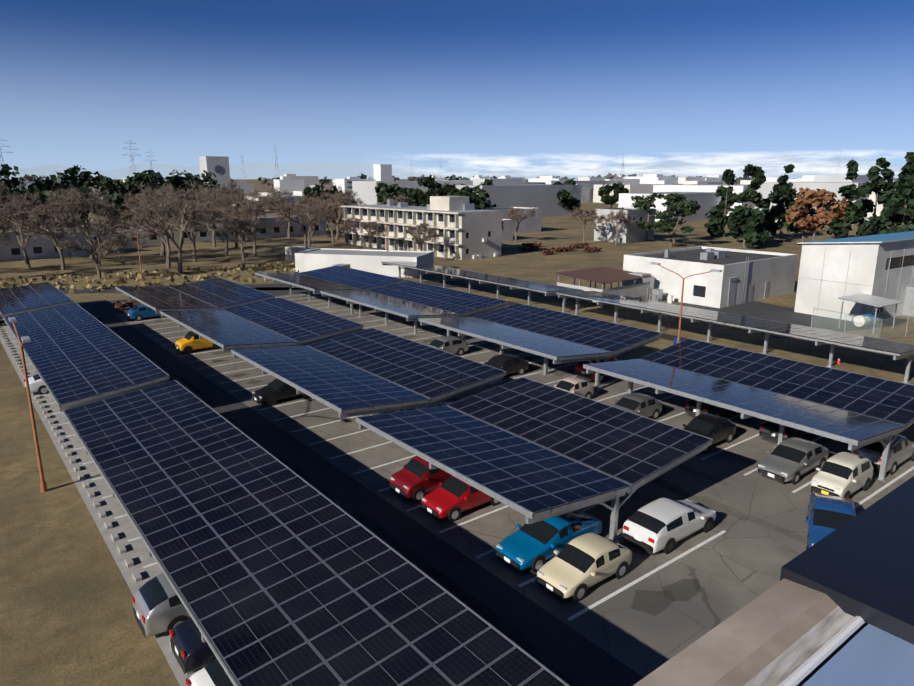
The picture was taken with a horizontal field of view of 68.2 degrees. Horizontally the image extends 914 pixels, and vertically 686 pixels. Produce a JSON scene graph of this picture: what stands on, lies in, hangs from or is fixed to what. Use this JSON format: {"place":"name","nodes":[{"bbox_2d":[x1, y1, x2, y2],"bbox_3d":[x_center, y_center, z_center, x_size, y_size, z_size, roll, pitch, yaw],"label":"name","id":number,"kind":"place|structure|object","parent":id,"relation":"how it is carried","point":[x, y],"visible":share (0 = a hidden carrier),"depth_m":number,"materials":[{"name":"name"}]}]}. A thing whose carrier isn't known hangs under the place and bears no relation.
{"place":"outdoors","nodes":[
{"label":"outdoors","id":0,"kind":"place"},
{"bbox_2d":[0,280,913,685],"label":"lot pavement","id":1,"kind":"structure","parent":0,"point":[620,638],"depth_m":30.76,"materials":[{"name":"grey asphalt"}]},
{"bbox_2d":[0,282,72,318],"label":"carport","id":2,"kind":"object","parent":1,"relation":"on","point":[28,298],"visible":0.88,"depth_m":69.00,"materials":[{"name":"glass"}]},
{"bbox_2d":[4,303,169,411],"bbox_3d":[-29.615,0.909,51.909,6.030,2.925,31.100,-11,17,-37],"label":"carport","id":3,"kind":"object","parent":1,"relation":"on","point":[77,354],"visible":0.94,"depth_m":46.56,"materials":[{"name":"glass"}]},
{"bbox_2d":[0,328,193,675],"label":"wheel stops","id":4,"kind":"object","parent":1,"relation":"on","point":[129,562],"visible":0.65,"depth_m":33.04,"materials":[{"name":"concrete"}]},
{"bbox_2d":[127,305,166,320],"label":"car","id":5,"kind":"object","parent":1,"relation":"on","point":[138,312],"visible":0.6,"depth_m":71.43,"materials":[{"name":"blue paint"}]},
{"bbox_2d":[132,573,190,637],"bbox_3d":[-8.623,8.529,23.692,4.848,1.625,2.160,-11,17,-37],"label":"car","id":6,"kind":"object","parent":1,"relation":"on","point":[158,607],"visible":0.38,"depth_m":22.09,"materials":[{"name":"grey paint"}]},
{"bbox_2d":[169,617,216,673],"bbox_3d":[-6.809,9.014,22.004,4.528,1.487,2.080,-11,17,-37],"label":"navy car","id":7,"kind":"object","parent":1,"relation":"on","point":[191,651],"visible":0.19,"depth_m":20.46,"materials":[{"name":"blue paint"}]},
{"bbox_2d":[115,277,274,313],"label":"carport","id":8,"kind":"object","parent":1,"relation":"on","point":[218,293],"visible":0.88,"depth_m":70.12,"materials":[{"name":"glass"}]},
{"bbox_2d":[175,331,220,353],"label":"yellow car","id":9,"kind":"object","parent":1,"relation":"on","point":[189,342],"visible":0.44,"depth_m":58.23,"materials":[{"name":"orange paint"}]},
{"bbox_2d":[186,659,233,685],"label":"white car","id":10,"kind":"object","parent":1,"relation":"on","point":[213,673],"visible":0.08,"depth_m":18.98,"materials":[{"name":"white paint"}]},
{"bbox_2d":[160,297,362,351],"bbox_3d":[-17.208,-0.718,58.278,11.480,3.055,16.400,-11,17,-37],"label":"carport","id":11,"kind":"object","parent":1,"relation":"on","point":[279,322],"visible":0.92,"depth_m":56.30,"materials":[{"name":"glass"}]},
{"bbox_2d":[252,378,309,405],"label":"car","id":12,"kind":"object","parent":1,"relation":"on","point":[272,392],"visible":0.6,"depth_m":45.16,"materials":[{"name":"black paint"}]},
{"bbox_2d":[63,380,569,685],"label":"carport","id":13,"kind":"object","parent":1,"relation":"on","point":[276,571],"visible":1,"depth_m":21.48,"materials":[{"name":"glass"}]},
{"bbox_2d":[255,265,404,314],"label":"carport","id":14,"kind":"object","parent":1,"relation":"on","point":[333,278],"visible":0.9,"depth_m":79.79,"materials":[{"name":"glass"}]},
{"bbox_2d":[231,328,506,417],"bbox_3d":[-6.350,2.592,44.762,11.480,3.055,15.900,-11,17,-37],"label":"carport","id":15,"kind":"object","parent":1,"relation":"on","point":[371,371],"visible":0.94,"depth_m":42.69,"materials":[{"name":"glass"}]},
{"bbox_2d":[320,281,507,335],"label":"carport","id":16,"kind":"object","parent":1,"relation":"on","point":[414,301],"visible":1,"depth_m":66.11,"materials":[{"name":"glass"}]},
{"bbox_2d":[389,456,450,502],"bbox_3d":[-1.248,6.281,32.742,3.918,1.687,2.010,-11,17,-37],"label":"pickup truck","id":17,"kind":"object","parent":1,"relation":"on","point":[416,478],"visible":0.56,"depth_m":31.73,"materials":[{"name":"red paint"}]},
{"bbox_2d":[427,336,467,355],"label":"silver car","id":18,"kind":"object","parent":1,"relation":"on","point":[454,345],"visible":0.6,"depth_m":56.86,"materials":[{"name":"grey paint"}]},
{"bbox_2d":[103,295,806,684],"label":"lot stains","id":19,"kind":"object","parent":1,"relation":"on","point":[459,587],"visible":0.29,"depth_m":25.71,"materials":[{"name":"grey liquid"}]},
{"bbox_2d":[5,293,913,620],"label":"lot markings","id":20,"kind":"object","parent":1,"relation":"on","point":[505,507],"visible":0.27,"depth_m":34.60,"materials":[{"name":"paint"}]},
{"bbox_2d":[421,475,500,521],"bbox_3d":[0.350,6.803,30.928,3.968,1.536,2.020,-11,17,-37],"label":"car","id":21,"kind":"object","parent":1,"relation":"on","point":[451,498],"visible":0.65,"depth_m":30.06,"materials":[{"name":"red paint"}]},
{"bbox_2d":[485,354,527,374],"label":"dark car","id":22,"kind":"object","parent":1,"relation":"on","point":[509,363],"visible":0.52,"depth_m":51.16,"materials":[{"name":"grey paint"}]},
{"bbox_2d":[356,377,712,542],"bbox_3d":[3.339,5.545,32.702,11.480,3.055,12.600,-11,17,-37],"label":"carport","id":23,"kind":"object","parent":1,"relation":"on","point":[532,451],"visible":1,"depth_m":30.99,"materials":[{"name":"glass"}]},
{"bbox_2d":[418,303,662,391],"bbox_3d":[6.185,0.168,54.239,11.480,3.255,15.900,-11,17,-37],"label":"carport","id":24,"kind":"object","parent":1,"relation":"on","point":[557,337],"visible":0.98,"depth_m":52.42,"materials":[{"name":"glass"}]},
{"bbox_2d":[496,509,601,572],"bbox_3d":[3.766,7.714,27.314,4.668,1.487,2.080,-11,17,-37],"label":"pickup truck","id":25,"kind":"object","parent":1,"relation":"on","point":[533,546],"visible":0.73,"depth_m":26.52,"materials":[{"name":"blue paint"}]},
{"bbox_2d":[554,377,593,398],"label":"car","id":26,"kind":"object","parent":1,"relation":"on","point":[580,386],"visible":0.56,"depth_m":45.29,"materials":[{"name":"beige paint"}]},
{"bbox_2d":[537,532,631,601],"bbox_3d":[4.808,8.225,25.311,3.748,1.447,2.000,-11,17,-37],"label":"car","id":27,"kind":"object","parent":1,"relation":"on","point":[576,568],"visible":1,"depth_m":24.73,"materials":[{"name":"beige paint"}]},
{"bbox_2d":[575,357,617,381],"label":"car","id":28,"kind":"object","parent":1,"relation":"on","point":[580,371],"visible":0.35,"depth_m":50.02,"materials":[{"name":"red paint"}]},
{"bbox_2d":[613,393,661,419],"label":"grey hatchback car","id":29,"kind":"object","parent":1,"relation":"on","point":[642,405],"visible":0.65,"depth_m":41.69,"materials":[{"name":"grey paint"}]},
{"bbox_2d":[623,497,715,554],"bbox_3d":[9.056,7.432,28.465,4.528,1.486,2.070,-11,17,-37],"label":"car","id":30,"kind":"object","parent":1,"relation":"on","point":[663,524],"visible":1,"depth_m":27.48,"materials":[{"name":"white paint"}]},
{"bbox_2d":[685,399,731,416],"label":"dark car","id":31,"kind":"object","parent":1,"relation":"on","point":[690,407],"visible":0.21,"depth_m":42.05,"materials":[{"name":"grey paint"}]},
{"bbox_2d":[683,413,735,453],"bbox_3d":[14.089,4.998,38.298,3.978,1.536,2.020,-11,17,-37],"label":"black hatchback","id":32,"kind":"object","parent":1,"relation":"on","point":[716,428],"visible":0.6,"depth_m":37.92,"materials":[{"name":"black paint"}]},
{"bbox_2d":[583,339,913,481],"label":"carport","id":33,"kind":"object","parent":1,"relation":"on","point":[854,411],"visible":0.94,"depth_m":38.53,"materials":[{"name":"glass"}]},
{"bbox_2d":[759,421,808,443],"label":"car","id":34,"kind":"object","parent":1,"relation":"on","point":[768,430],"visible":0.27,"depth_m":38.21,"materials":[{"name":"grey paint"}]},
{"bbox_2d":[757,437,828,484],"bbox_3d":[17.286,5.905,34.638,4.448,1.516,2.060,-11,17,-37],"label":"car","id":35,"kind":"object","parent":1,"relation":"on","point":[792,459],"visible":1,"depth_m":33.91,"materials":[{"name":"grey paint"}]},
{"bbox_2d":[804,492,855,549],"bbox_3d":[15.713,7.499,28.233,2.120,1.467,4.728,7,15,26],"label":"blue sedan car","id":36,"kind":"object","parent":1,"relation":"on","point":[827,515],"visible":0.54,"depth_m":27.80,"materials":[{"name":"blue paint"}]},
{"bbox_2d":[811,452,872,497],"bbox_3d":[18.473,6.363,32.347,3.428,1.717,1.800,-11,17,-37],"label":"car","id":37,"kind":"object","parent":1,"relation":"on","point":[844,474],"visible":0.94,"depth_m":31.73,"materials":[{"name":"beige paint"}]},
{"bbox_2d":[852,435,913,474],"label":"car","id":38,"kind":"object","parent":1,"relation":"on","point":[901,448],"visible":0.6,"depth_m":34.44,"materials":[{"name":"grey paint"}]},
{"bbox_2d":[0,179,913,685],"bbox_3d":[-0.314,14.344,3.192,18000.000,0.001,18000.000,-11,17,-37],"label":"ground","id":39,"kind":"structure","parent":0,"point":[66,611],"depth_m":40.87,"materials":[{"name":"brown soil"}]},
{"bbox_2d":[0,164,23,231],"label":"evergreen tree","id":40,"kind":"object","parent":39,"relation":"on","point":[6,173],"visible":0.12,"depth_m":150.41,"materials":[{"name":"green plant"}]},
{"bbox_2d":[0,184,50,231],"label":"bare tree","id":41,"kind":"object","parent":39,"relation":"on","point":[24,199],"visible":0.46,"depth_m":129.23,"materials":[{"name":"brown plant"}]},
{"bbox_2d":[8,317,47,491],"bbox_3d":[-19.916,3.222,31.603,0.266,8.090,5.950,-11,17,-37],"label":"street lamp","id":42,"kind":"object","parent":39,"relation":"on","point":[43,485],"visible":1,"depth_m":31.70,"materials":[{"name":"brown"}]},
{"bbox_2d":[0,197,62,267],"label":"bare tree","id":43,"kind":"object","parent":39,"relation":"on","point":[21,215],"visible":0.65,"depth_m":112.30,"materials":[{"name":"brown plant"}]},
{"bbox_2d":[0,185,74,230],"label":"bare tree","id":44,"kind":"object","parent":39,"relation":"on","point":[41,191],"visible":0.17,"depth_m":141.06,"materials":[{"name":"brown plant"}]},
{"bbox_2d":[0,228,94,261],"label":"striped building","id":45,"kind":"structure","parent":39,"relation":"on","point":[41,247],"depth_m":125.71,"materials":[{"name":"white concrete"}]},
{"bbox_2d":[17,203,84,269],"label":"bare tree","id":46,"kind":"object","parent":39,"relation":"on","point":[41,215],"visible":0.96,"depth_m":108.50,"materials":[{"name":"brown plant"}]},
{"bbox_2d":[20,164,119,222],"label":"evergreen tree","id":47,"kind":"object","parent":39,"relation":"on","point":[84,181],"visible":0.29,"depth_m":164.53,"materials":[{"name":"green plant"}]},
{"bbox_2d":[41,188,119,259],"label":"bare tree","id":48,"kind":"object","parent":39,"relation":"on","point":[96,197],"visible":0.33,"depth_m":121.49,"materials":[{"name":"brown plant"}]},
{"bbox_2d":[47,187,136,265],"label":"bare tree","id":49,"kind":"object","parent":39,"relation":"on","point":[108,210],"visible":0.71,"depth_m":113.76,"materials":[{"name":"brown plant"}]},
{"bbox_2d":[56,215,134,278],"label":"bare tree","id":50,"kind":"object","parent":39,"relation":"on","point":[114,237],"visible":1,"depth_m":98.17,"materials":[{"name":"brown plant"}]},
{"bbox_2d":[93,177,154,220],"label":"evergreen tree","id":51,"kind":"object","parent":39,"relation":"on","point":[115,193],"visible":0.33,"depth_m":157.84,"materials":[{"name":"green plant"}]},
{"bbox_2d":[0,262,298,295],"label":"dry shrubs","id":52,"kind":"object","parent":39,"relation":"on","point":[239,274],"visible":0.56,"depth_m":101.27,"materials":[{"name":"beige plant"}]},
{"bbox_2d":[115,193,189,267],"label":"bare tree","id":53,"kind":"object","parent":39,"relation":"on","point":[166,241],"visible":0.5,"depth_m":111.86,"materials":[{"name":"brown plant"}]},
{"bbox_2d":[127,170,184,216],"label":"evergreen tree","id":54,"kind":"object","parent":39,"relation":"on","point":[151,180],"visible":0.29,"depth_m":170.00,"materials":[{"name":"green plant"}]},
{"bbox_2d":[120,181,194,255],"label":"bare tree","id":55,"kind":"object","parent":39,"relation":"on","point":[134,201],"visible":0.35,"depth_m":128.34,"materials":[{"name":"brown plant"}]},
{"bbox_2d":[12,214,325,247],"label":"building behind trees","id":56,"kind":"structure","parent":39,"relation":"on","point":[270,228],"depth_m":162.93,"materials":[{"name":"white concrete"}]},
{"bbox_2d":[127,178,227,273],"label":"bare tree","id":57,"kind":"object","parent":39,"relation":"on","point":[161,220],"visible":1,"depth_m":102.07,"materials":[{"name":"brown plant"}]},
{"bbox_2d":[156,200,228,261],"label":"bare tree","id":58,"kind":"object","parent":39,"relation":"on","point":[221,219],"visible":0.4,"depth_m":119.70,"materials":[{"name":"brown plant"}]},
{"bbox_2d":[164,170,223,217],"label":"evergreen tree","id":59,"kind":"object","parent":39,"relation":"on","point":[177,181],"visible":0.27,"depth_m":184.02,"materials":[{"name":"green plant"}]},
{"bbox_2d":[183,198,249,255],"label":"bare tree","id":60,"kind":"object","parent":39,"relation":"on","point":[225,234],"visible":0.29,"depth_m":130.30,"materials":[{"name":"brown plant"}]},
{"bbox_2d":[220,216,261,266],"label":"bare tree","id":61,"kind":"object","parent":39,"relation":"on","point":[242,227],"visible":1,"depth_m":112.42,"materials":[{"name":"brown plant"}]},
{"bbox_2d":[223,190,275,255],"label":"bare tree","id":62,"kind":"object","parent":39,"relation":"on","point":[257,205],"visible":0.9,"depth_m":129.96,"materials":[{"name":"brown plant"}]},
{"bbox_2d":[264,187,302,237],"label":"bare tree","id":63,"kind":"object","parent":39,"relation":"on","point":[280,199],"visible":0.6,"depth_m":163.01,"materials":[{"name":"brown plant"}]},
{"bbox_2d":[274,200,315,246],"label":"bare tree","id":64,"kind":"object","parent":39,"relation":"on","point":[285,209],"visible":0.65,"depth_m":141.17,"materials":[{"name":"brown plant"}]},
{"bbox_2d":[292,198,332,246],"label":"bare tree","id":65,"kind":"object","parent":39,"relation":"on","point":[317,213],"visible":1,"depth_m":129.92,"materials":[{"name":"brown plant"}]},
{"bbox_2d":[302,184,355,229],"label":"evergreen tree","id":66,"kind":"object","parent":39,"relation":"on","point":[310,191],"visible":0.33,"depth_m":189.20,"materials":[{"name":"green plant"}]},
{"bbox_2d":[320,188,362,238],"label":"bare tree","id":67,"kind":"object","parent":39,"relation":"on","point":[345,199],"visible":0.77,"depth_m":162.81,"materials":[{"name":"brown plant"}]},
{"bbox_2d":[112,242,602,310],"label":"azalea hedges","id":68,"kind":"object","parent":39,"relation":"on","point":[527,247],"visible":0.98,"depth_m":137.01,"materials":[{"name":"brown plant"}]},
{"bbox_2d":[340,217,386,248],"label":"bare tree","id":69,"kind":"object","parent":39,"relation":"on","point":[379,229],"visible":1,"depth_m":129.63,"materials":[{"name":"brown plant"}]},
{"bbox_2d":[295,248,433,277],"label":"building","id":70,"kind":"structure","parent":39,"relation":"on","point":[368,260],"depth_m":105.37,"materials":[{"name":"white concrete"}]},
{"bbox_2d":[375,183,406,203],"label":"evergreen tree","id":71,"kind":"object","parent":39,"relation":"on","point":[384,190],"visible":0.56,"depth_m":244.81,"materials":[{"name":"green plant"}]},
{"bbox_2d":[396,188,437,206],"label":"evergreen tree","id":72,"kind":"object","parent":39,"relation":"on","point":[421,198],"visible":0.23,"depth_m":188.49,"materials":[{"name":"green plant"}]},
{"bbox_2d":[341,196,501,259],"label":"office building","id":73,"kind":"structure","parent":39,"relation":"on","point":[470,234],"depth_m":129.13,"materials":[{"name":"white paint"}]},
{"bbox_2d":[404,222,439,250],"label":"bare tree","id":74,"kind":"object","parent":39,"relation":"on","point":[415,238],"visible":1,"depth_m":120.62,"materials":[{"name":"brown plant"}]},
{"bbox_2d":[413,175,455,195],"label":"evergreen tree","id":75,"kind":"object","parent":39,"relation":"on","point":[436,188],"visible":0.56,"depth_m":243.71,"materials":[{"name":"green plant"}]},
{"bbox_2d":[7,156,910,225],"bbox_3d":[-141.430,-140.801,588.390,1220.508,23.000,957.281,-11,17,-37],"label":"distant buildings","id":76,"kind":"structure","parent":39,"relation":"on","point":[509,191],"depth_m":264.71,"materials":[{"name":"white concrete"}]},
{"bbox_2d":[20,172,897,191],"bbox_3d":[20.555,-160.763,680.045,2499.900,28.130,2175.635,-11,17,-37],"label":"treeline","id":77,"kind":"object","parent":39,"relation":"on","point":[363,176],"visible":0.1,"depth_m":1003.78,"materials":[{"name":"green plant"}]},
{"bbox_2d":[445,185,496,207],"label":"evergreen tree","id":78,"kind":"object","parent":39,"relation":"on","point":[481,194],"visible":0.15,"depth_m":195.40,"materials":[{"name":"green plant"}]},
{"bbox_2d":[381,262,583,312],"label":"carport","id":79,"kind":"object","parent":39,"relation":"on","point":[529,286],"visible":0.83,"depth_m":84.06,"materials":[{"name":"metal"}]},
{"bbox_2d":[552,179,579,209],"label":"evergreen tree","id":80,"kind":"object","parent":39,"relation":"on","point":[565,196],"visible":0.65,"depth_m":267.66,"materials":[{"name":"green plant"}]},
{"bbox_2d":[570,207,604,242],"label":"bare tree","id":81,"kind":"object","parent":39,"relation":"on","point":[592,212],"visible":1,"depth_m":150.81,"materials":[{"name":"brown plant"}]},
{"bbox_2d":[555,267,653,308],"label":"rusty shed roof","id":82,"kind":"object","parent":39,"relation":"on","point":[603,275],"visible":0.73,"depth_m":81.04,"materials":[{"name":"metal"}]},
{"bbox_2d":[598,182,628,207],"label":"evergreen tree","id":83,"kind":"object","parent":39,"relation":"on","point":[604,192],"visible":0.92,"depth_m":269.77,"materials":[{"name":"green plant"}]},
{"bbox_2d":[594,207,655,242],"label":"grey building","id":84,"kind":"structure","parent":39,"relation":"on","point":[630,232],"depth_m":158.89,"materials":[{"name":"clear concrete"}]},
{"bbox_2d":[628,193,668,240],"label":"pine tree","id":85,"kind":"object","parent":39,"relation":"on","point":[647,202],"visible":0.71,"depth_m":158.78,"materials":[{"name":"green plant"}]},
{"bbox_2d":[653,192,686,242],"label":"pine tree","id":86,"kind":"object","parent":39,"relation":"on","point":[676,197],"visible":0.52,"depth_m":153.40,"materials":[{"name":"green plant"}]},
{"bbox_2d":[653,200,700,246],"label":"pine tree","id":87,"kind":"object","parent":39,"relation":"on","point":[690,206],"visible":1,"depth_m":145.28,"materials":[{"name":"green plant"}]},
{"bbox_2d":[622,246,797,307],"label":"building","id":88,"kind":"structure","parent":39,"relation":"on","point":[744,276],"depth_m":82.59,"materials":[{"name":"white concrete"}]},
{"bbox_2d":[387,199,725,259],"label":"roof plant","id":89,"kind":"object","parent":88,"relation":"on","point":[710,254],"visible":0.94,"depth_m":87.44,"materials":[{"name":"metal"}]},
{"bbox_2d":[704,169,737,236],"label":"cedar tree","id":90,"kind":"object","parent":39,"relation":"on","point":[717,223],"visible":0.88,"depth_m":171.48,"materials":[{"name":"green plant"}]},
{"bbox_2d":[556,291,913,383],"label":"carport","id":91,"kind":"object","parent":39,"relation":"on","point":[896,349],"visible":0.98,"depth_m":57.70,"materials":[{"name":"metal"}]},
{"bbox_2d":[728,164,771,247],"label":"cedar tree","id":92,"kind":"object","parent":39,"relation":"on","point":[745,220],"visible":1,"depth_m":142.57,"materials":[{"name":"green plant"}]},
{"bbox_2d":[761,164,799,238],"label":"cedar tree","id":93,"kind":"object","parent":39,"relation":"on","point":[782,195],"visible":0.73,"depth_m":164.42,"materials":[{"name":"green plant"}]},
{"bbox_2d":[785,187,849,240],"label":"deciduous tree","id":94,"kind":"object","parent":39,"relation":"on","point":[797,213],"visible":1,"depth_m":136.82,"materials":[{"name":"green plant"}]},
{"bbox_2d":[825,159,880,237],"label":"cedar tree","id":95,"kind":"object","parent":39,"relation":"on","point":[855,213],"visible":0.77,"depth_m":158.63,"materials":[{"name":"green plant"}]},
{"bbox_2d":[794,231,913,332],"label":"building","id":96,"kind":"structure","parent":39,"relation":"on","point":[869,276],"depth_m":71.63,"materials":[{"name":"white concrete"}]},
{"bbox_2d":[811,308,913,338],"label":"fence","id":97,"kind":"object","parent":39,"relation":"on","point":[846,317],"visible":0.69,"depth_m":63.96,"materials":[{"name":"metal"}]},
{"bbox_2d":[856,157,896,233],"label":"cedar tree","id":98,"kind":"object","parent":39,"relation":"on","point":[877,184],"visible":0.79,"depth_m":172.95,"materials":[{"name":"green plant"}]},
{"bbox_2d":[862,163,913,235],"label":"cedar tree","id":99,"kind":"object","parent":39,"relation":"on","point":[895,211],"visible":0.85,"depth_m":131.29,"materials":[{"name":"green plant"}]},
{"bbox_2d":[878,152,913,225],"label":"cedar tree","id":100,"kind":"object","parent":39,"relation":"on","point":[905,173],"visible":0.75,"depth_m":159.65,"materials":[{"name":"green plant"}]},
{"bbox_2d":[0,132,913,179],"bbox_3d":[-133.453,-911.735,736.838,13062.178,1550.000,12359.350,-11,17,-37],"label":"horizon haze","id":101,"kind":"structure","parent":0,"point":[42,154],"depth_m":6408.74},
{"bbox_2d":[0,0,913,138],"label":"sky","id":102,"kind":"structure","parent":0,"point":[324,69],"materials":[{"name":"blue"}]},
{"bbox_2d":[480,207,541,233],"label":"white building","id":103,"kind":"structure","parent":0,"point":[530,224],"depth_m":186.25,"materials":[{"name":"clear glass"}]},
{"bbox_2d":[420,152,873,175],"bbox_3d":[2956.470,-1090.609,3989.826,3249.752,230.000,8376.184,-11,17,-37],"label":"cloud","id":104,"kind":"structure","parent":0,"point":[515,162],"depth_m":6024.37,"materials":[{"name":"white"}]},
{"bbox_2d":[633,476,913,685],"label":"building roof","id":105,"kind":"structure","parent":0,"point":[835,607],"depth_m":5.02,"materials":[{"name":"grey"}]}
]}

